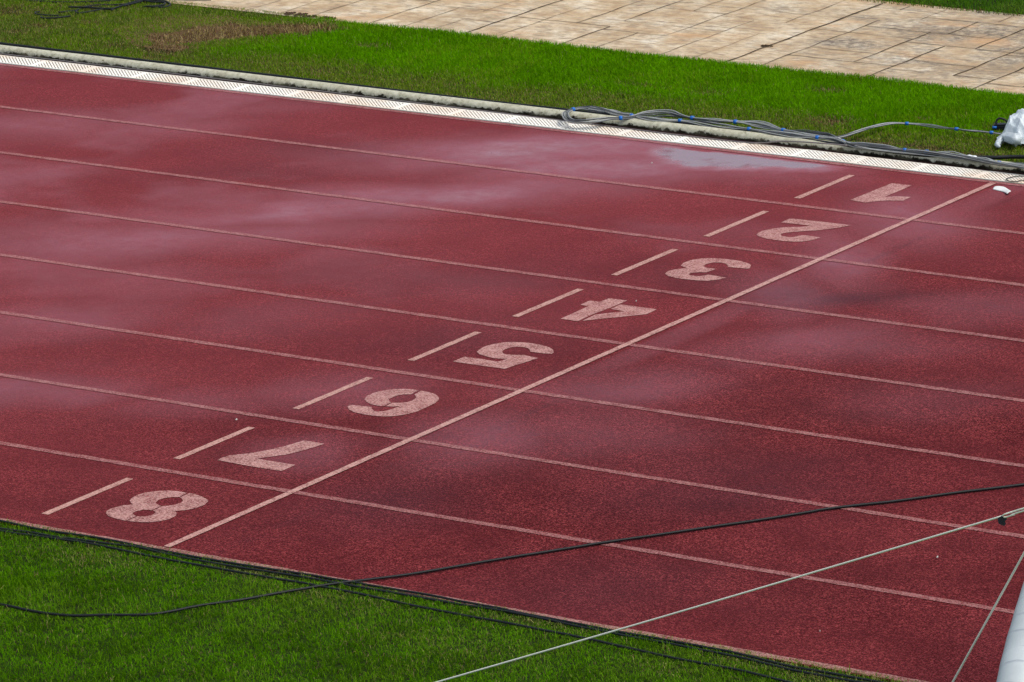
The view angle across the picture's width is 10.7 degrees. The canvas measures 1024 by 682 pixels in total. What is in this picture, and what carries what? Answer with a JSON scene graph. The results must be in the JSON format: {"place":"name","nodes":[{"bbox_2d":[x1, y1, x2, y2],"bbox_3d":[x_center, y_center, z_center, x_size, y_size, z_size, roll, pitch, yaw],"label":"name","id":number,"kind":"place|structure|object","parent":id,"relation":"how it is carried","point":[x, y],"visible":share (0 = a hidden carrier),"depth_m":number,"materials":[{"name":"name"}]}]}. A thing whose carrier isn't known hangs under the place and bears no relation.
{"place":"outdoors","nodes":[
{"label":"outdoors","id":0,"kind":"place"},
{"bbox_2d":[0,518,915,681],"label":"grass","id":1,"kind":"structure","parent":0,"point":[19,580],"depth_m":29.36,"materials":[{"name":"green plant"}]},
{"bbox_2d":[0,530,792,681],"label":"lawn cable","id":2,"kind":"object","parent":1,"relation":"on","point":[419,606],"visible":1,"depth_m":29.82,"materials":[{"name":"black rubber"}]},
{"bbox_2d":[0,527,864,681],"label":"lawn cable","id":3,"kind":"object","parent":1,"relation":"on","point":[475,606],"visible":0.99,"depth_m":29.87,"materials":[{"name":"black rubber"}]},
{"bbox_2d":[0,520,882,681],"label":"lawn cable","id":4,"kind":"object","parent":1,"relation":"on","point":[490,606],"visible":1,"depth_m":29.88,"materials":[{"name":"black rubber"}]},
{"bbox_2d":[436,508,1023,681],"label":"guy rope","id":5,"kind":"object","parent":1,"relation":"attached to","point":[1002,519],"visible":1,"depth_m":24.82,"materials":[{"name":"white fabric"}]},
{"bbox_2d":[952,552,1023,681],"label":"guy rope","id":6,"kind":"object","parent":1,"relation":"attached to","point":[989,615],"visible":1,"depth_m":26.70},
{"bbox_2d":[996,583,1023,681],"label":"leaning post","id":7,"kind":"object","parent":1,"relation":"on","point":[1011,667],"visible":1,"depth_m":26.51,"materials":[{"name":"white metal"}]},
{"bbox_2d":[0,63,1023,681],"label":"running track","id":8,"kind":"structure","parent":0,"point":[398,341],"depth_m":34.53,"materials":[{"name":"rubber"}]},
{"bbox_2d":[0,483,1023,616],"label":"trailing cable","id":9,"kind":"object","parent":8,"relation":"on","point":[530,554],"visible":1,"depth_m":30.59,"materials":[{"name":"black rubber"}]},
{"bbox_2d":[0,0,1023,162],"bbox_3d":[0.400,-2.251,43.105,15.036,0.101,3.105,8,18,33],"label":"grass","id":10,"kind":"structure","parent":0,"point":[392,47],"depth_m":42.74,"materials":[{"name":"green plant"}]},
{"bbox_2d":[26,0,210,18],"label":"cable coil","id":11,"kind":"object","parent":10,"relation":"on","point":[127,4],"visible":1,"depth_m":45.71,"materials":[{"name":"black rubber"}]},
{"bbox_2d":[115,14,338,49],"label":"bare earth","id":12,"kind":"structure","parent":10,"relation":"on","point":[172,43],"depth_m":44.68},
{"bbox_2d":[0,42,1023,158],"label":"power cable","id":13,"kind":"object","parent":10,"relation":"on","point":[317,80],"visible":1,"depth_m":42.30,"materials":[{"name":"rubber"}]},
{"bbox_2d":[819,122,1001,138],"bbox_3d":[2.989,-1.558,40.197,1.439,0.031,0.477,-1,15,4],"label":"cable bundle","id":14,"kind":"object","parent":10,"relation":"on","point":[890,123],"visible":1,"depth_m":40.23,"materials":[{"name":"grey plastic"}]},
{"bbox_2d":[992,117,1007,130],"bbox_3d":[3.623,-1.605,40.316,0.140,0.099,0.091,-2,15,0],"label":"covered device","id":15,"kind":"object","parent":10,"relation":"on","point":[998,126],"visible":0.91,"depth_m":40.30,"materials":[{"name":"black plastic"}]},
{"bbox_2d":[994,108,1023,147],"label":"plastic sheet","id":16,"kind":"object","parent":10,"relation":"on","point":[1012,134],"visible":1,"depth_m":39.84,"materials":[{"name":"white plastic"}]},
{"bbox_2d":[166,0,1023,95],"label":"paved path","id":17,"kind":"structure","parent":0,"point":[771,30],"depth_m":44.08,"materials":[{"name":"beige stone"}]},
{"bbox_2d":[284,12,315,16],"bbox_3d":[-1.757,-2.705,45.128,0.351,0.015,0.149,8,18,33],"label":"leaf clump","id":18,"kind":"object","parent":17,"relation":"on","point":[297,14],"visible":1,"depth_m":45.14,"materials":[{"name":"brown plant"}]},
{"bbox_2d":[866,0,1023,15],"bbox_3d":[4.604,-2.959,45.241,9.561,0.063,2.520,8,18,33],"label":"grass","id":19,"kind":"structure","parent":0,"point":[999,3],"depth_m":44.65,"materials":[{"name":"green plant"}]},
{"bbox_2d":[993,186,1010,193],"bbox_3d":[3.474,-1.075,38.540,0.085,0.025,0.277,-8,16,-22],"label":"paper scrap","id":20,"kind":"object","parent":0,"point":[1002,189],"visible":1,"depth_m":38.56,"materials":[{"name":"white paper"}]},
{"label":"ground","id":21,"kind":"structure","parent":0,"visible":0},
{"bbox_2d":[0,55,45,66],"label":"drain grate","id":22,"kind":"object","parent":21,"relation":"on","point":[21,61],"visible":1,"depth_m":43.81,"materials":[{"name":"white plastic"}]},
{"bbox_2d":[30,60,95,72],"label":"drain grate","id":23,"kind":"object","parent":21,"relation":"on","point":[61,66],"visible":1,"depth_m":43.57,"materials":[{"name":"white plastic"}]},
{"bbox_2d":[80,66,145,78],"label":"drain grate","id":24,"kind":"object","parent":21,"relation":"on","point":[112,72],"visible":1,"depth_m":43.30,"materials":[{"name":"white plastic"}]},
{"bbox_2d":[130,72,197,84],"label":"drain grate","id":25,"kind":"object","parent":21,"relation":"on","point":[162,78],"visible":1,"depth_m":43.02,"materials":[{"name":"white plastic"}]},
{"bbox_2d":[181,78,248,90],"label":"drain grate","id":26,"kind":"object","parent":21,"relation":"on","point":[215,84],"visible":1,"depth_m":42.74,"materials":[{"name":"white plastic"}]},
{"bbox_2d":[233,84,301,96],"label":"drain grate","id":27,"kind":"object","parent":21,"relation":"on","point":[268,90],"visible":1,"depth_m":42.47,"materials":[{"name":"white plastic"}]},
{"bbox_2d":[286,90,354,102],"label":"drain grate","id":28,"kind":"object","parent":21,"relation":"on","point":[319,96],"visible":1,"depth_m":42.19,"materials":[{"name":"white plastic"}]},
{"bbox_2d":[339,97,407,109],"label":"drain grate","id":29,"kind":"object","parent":21,"relation":"on","point":[374,103],"visible":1,"depth_m":41.92,"materials":[{"name":"white plastic"}]},
{"bbox_2d":[393,103,462,115],"bbox_3d":[-0.641,-1.764,41.646,0.503,0.020,0.222,8,18,33],"label":"drain grate","id":30,"kind":"object","parent":21,"relation":"on","point":[427,109],"visible":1,"depth_m":41.65,"materials":[{"name":"white plastic"}]},
{"bbox_2d":[447,109,516,122],"bbox_3d":[-0.220,-1.704,41.371,0.503,0.020,0.222,8,18,33],"label":"drain grate","id":31,"kind":"object","parent":21,"relation":"on","point":[482,115],"visible":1,"depth_m":41.37,"materials":[{"name":"white plastic"}]},
{"bbox_2d":[0,45,1023,172],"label":"kerb","id":32,"kind":"structure","parent":21,"relation":"on","point":[487,105],"depth_m":41.67,"materials":[{"name":"concrete"}]},
{"bbox_2d":[562,106,1023,168],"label":"cable bundle","id":33,"kind":"object","parent":32,"relation":"on","point":[671,113],"visible":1,"depth_m":40.74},
{"bbox_2d":[0,54,1023,174],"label":"track margin","id":34,"kind":"object","parent":21,"relation":"on","point":[663,131],"visible":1,"depth_m":40.37,"materials":[{"name":"concrete"}]},
{"bbox_2d":[0,53,847,145],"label":"thin wire","id":35,"kind":"object","parent":34,"relation":"on","point":[420,103],"visible":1,"depth_m":41.90,"materials":[{"name":"grey metal"}]},
{"bbox_2d":[5,55,1021,174],"bbox_3d":[3.536,-1.143,38.932,80.000,0.050,0.260,8,18,33],"label":"drain trough","id":36,"kind":"object","parent":21,"relation":"on","point":[457,108],"visible":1,"depth_m":42.05,"materials":[{"name":"grey concrete"}]},
{"bbox_2d":[791,149,865,163],"bbox_3d":[2.308,-1.339,39.723,0.503,0.020,0.222,8,18,33],"label":"drain grate","id":37,"kind":"object","parent":36,"relation":"on","point":[827,156],"visible":1,"depth_m":39.72,"materials":[{"name":"white plastic"}]},
{"bbox_2d":[851,157,925,170],"bbox_3d":[2.730,-1.277,39.450,0.503,0.020,0.222,8,18,33],"label":"drain grate","id":38,"kind":"object","parent":36,"relation":"on","point":[889,163],"visible":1,"depth_m":39.44,"materials":[{"name":"white plastic"}]},
{"bbox_2d":[912,164,986,178],"bbox_3d":[3.150,-1.216,39.174,0.503,0.020,0.222,8,18,33],"label":"drain grate","id":39,"kind":"object","parent":36,"relation":"on","point":[949,171],"visible":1,"depth_m":39.17,"materials":[{"name":"white plastic"}]},
{"bbox_2d":[974,171,1023,183],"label":"drain grate","id":40,"kind":"object","parent":36,"relation":"on","point":[995,176],"visible":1,"depth_m":38.94,"materials":[{"name":"white plastic"}]},
{"bbox_2d":[1006,176,1023,181],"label":"wire loop","id":41,"kind":"object","parent":40,"relation":"on","point":[1015,181],"visible":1,"depth_m":38.80,"materials":[{"name":"black rubber"}]},
{"bbox_2d":[503,116,571,128],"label":"drain grate","id":42,"kind":"object","parent":21,"relation":"on","point":[537,122],"visible":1,"depth_m":41.09,"materials":[{"name":"white plastic"}]},
{"bbox_2d":[559,124,628,135],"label":"drain grate","id":43,"kind":"object","parent":21,"relation":"on","point":[596,129],"visible":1,"depth_m":40.82,"materials":[{"name":"white plastic"}]},
{"bbox_2d":[616,130,685,142],"bbox_3d":[1.044,-1.520,40.547,0.503,0.020,0.222,8,18,33],"label":"drain grate","id":44,"kind":"object","parent":21,"relation":"on","point":[635,134],"visible":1,"depth_m":40.53,"materials":[{"name":"white plastic"}]},
{"bbox_2d":[673,137,745,149],"bbox_3d":[1.465,-1.460,40.272,0.503,0.020,0.222,8,18,33],"label":"drain grate","id":45,"kind":"object","parent":21,"relation":"on","point":[709,143],"visible":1,"depth_m":40.25,"materials":[{"name":"white plastic"}]},
{"bbox_2d":[732,143,804,156],"bbox_3d":[1.887,-1.398,39.999,0.503,0.020,0.222,8,18,33],"label":"drain grate","id":46,"kind":"object","parent":21,"relation":"on","point":[769,149],"visible":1,"depth_m":39.99,"materials":[{"name":"white plastic"}]}
]}

